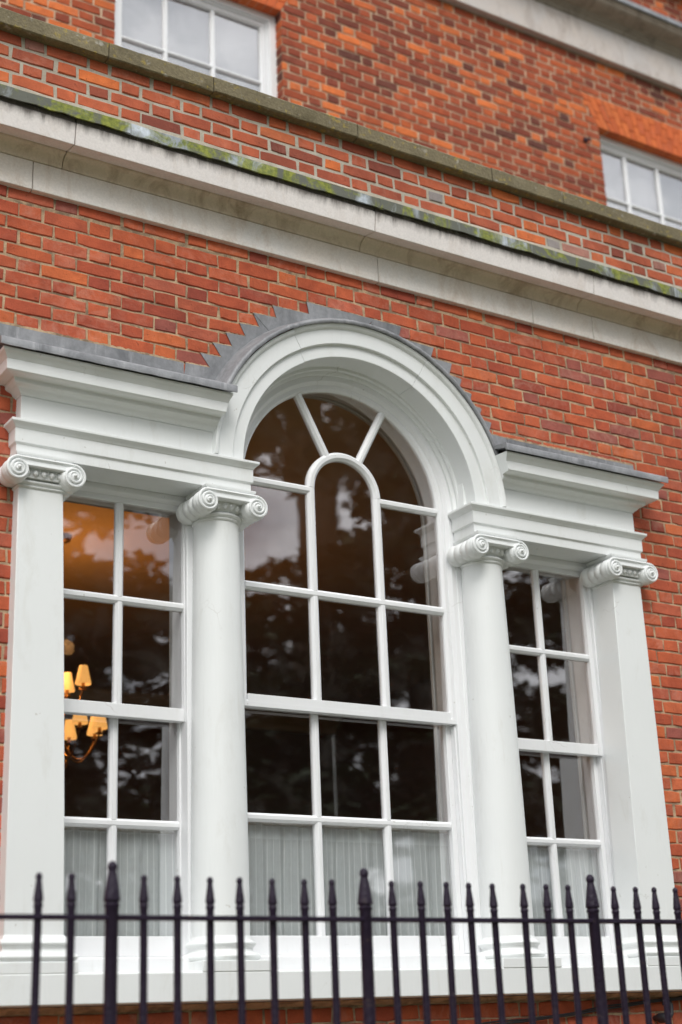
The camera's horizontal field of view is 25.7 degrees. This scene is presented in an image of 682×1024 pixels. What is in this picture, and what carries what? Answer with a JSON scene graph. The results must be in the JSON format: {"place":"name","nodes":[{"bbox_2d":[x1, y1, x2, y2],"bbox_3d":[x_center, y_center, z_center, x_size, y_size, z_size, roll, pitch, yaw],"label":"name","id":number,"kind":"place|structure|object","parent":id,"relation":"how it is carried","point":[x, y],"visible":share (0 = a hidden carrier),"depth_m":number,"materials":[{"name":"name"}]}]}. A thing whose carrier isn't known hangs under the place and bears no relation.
{"place":"outdoors","nodes":[
{"label":"outdoors","id":0,"kind":"place"},
{"bbox_2d":[64,714,335,823],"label":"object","id":1,"kind":"structure","parent":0,"point":[278,769],"depth_m":14.23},
{"bbox_2d":[64,687,340,735],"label":"room cornice","id":2,"kind":"structure","parent":1,"relation":"attached to","point":[277,721],"depth_m":14.83,"materials":[{"name":"paint"}]},
{"bbox_2d":[63,398,564,703],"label":"room ceiling","id":3,"kind":"structure","parent":0,"point":[282,447],"depth_m":10.87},
{"bbox_2d":[63,533,107,769],"bbox_3d":[-1.780,0.874,9.483,0.586,1.530,0.586,-12,-22,25],"label":"chandelier","id":4,"kind":"object","parent":3,"relation":"hanging from","point":[97,726],"visible":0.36,"depth_m":9.38,"materials":[{"name":"gold metal"}]},
{"bbox_2d":[0,861,681,1023],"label":"iron railing","id":5,"kind":"object","parent":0,"point":[111,917],"visible":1,"depth_m":4.90,"materials":[{"name":"black metal"}]},
{"bbox_2d":[333,629,584,838],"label":"room wall","id":6,"kind":"structure","parent":0,"point":[412,773],"depth_m":13.83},
{"label":"ground","id":7,"kind":"structure","parent":0,"visible":0},
{"bbox_2d":[0,7,681,1023],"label":"brick extension","id":8,"kind":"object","parent":7,"relation":"on","point":[154,205],"visible":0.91,"depth_m":7.64,"materials":[{"name":"brick"}]},
{"bbox_2d":[0,301,681,1016],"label":"venetian window","id":9,"kind":"structure","parent":8,"relation":"attached to","point":[116,429],"depth_m":6.96,"materials":[{"name":"paint"}]},
{"bbox_2d":[64,826,174,935],"bbox_3d":[-0.981,1.587,6.261,0.700,0.523,0.037,10,-23,-31],"label":"net curtain","id":10,"kind":"object","parent":9,"relation":"hanging from","point":[149,854],"visible":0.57,"depth_m":6.31,"materials":[{"name":"fabric"}]},
{"bbox_2d":[248,822,452,935],"bbox_3d":[0.034,1.736,6.883,1.210,0.576,0.035,10,-23,-31],"label":"net curtain","id":11,"kind":"object","parent":9,"relation":"hanging from","point":[281,855],"visible":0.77,"depth_m":6.90,"materials":[{"name":"fabric"}]},
{"bbox_2d":[527,845,603,936],"bbox_3d":[1.052,1.934,7.485,0.700,0.526,0.036,10,-23,-31],"label":"net curtain","id":12,"kind":"object","parent":9,"relation":"hanging from","point":[577,865],"visible":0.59,"depth_m":7.56,"materials":[{"name":"fabric"}]},
{"bbox_2d":[0,0,681,205],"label":"brick house","id":13,"kind":"structure","parent":8,"relation":"on","point":[545,92],"depth_m":12.35,"materials":[{"name":"brick"}]},
{"bbox_2d":[114,0,277,97],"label":"sash window","id":14,"kind":"structure","parent":13,"relation":"attached to","point":[263,24],"depth_m":11.14,"materials":[{"name":"paint"}]},
{"bbox_2d":[122,0,258,91],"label":"window blind","id":15,"kind":"object","parent":14,"relation":"hanging from","point":[236,48],"depth_m":11.06,"materials":[{"name":"white fabric"}]},
{"bbox_2d":[599,135,681,225],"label":"sash window","id":16,"kind":"structure","parent":13,"relation":"attached to","point":[656,164],"depth_m":13.24,"materials":[{"name":"paint"}]},
{"bbox_2d":[601,152,681,229],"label":"window blind","id":17,"kind":"object","parent":16,"relation":"hanging from","point":[642,190],"depth_m":13.33,"materials":[{"name":"white fabric"}]},
{"bbox_2d":[482,996,681,1023],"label":"cable","id":18,"kind":"object","parent":8,"relation":"attached to","point":[585,1011],"visible":0.73,"depth_m":7.05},
{"bbox_2d":[653,1000,673,1022],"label":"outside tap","id":19,"kind":"object","parent":8,"relation":"attached to","point":[659,1017],"visible":0.62,"depth_m":7.26,"materials":[{"name":"brown metal"}]}
]}

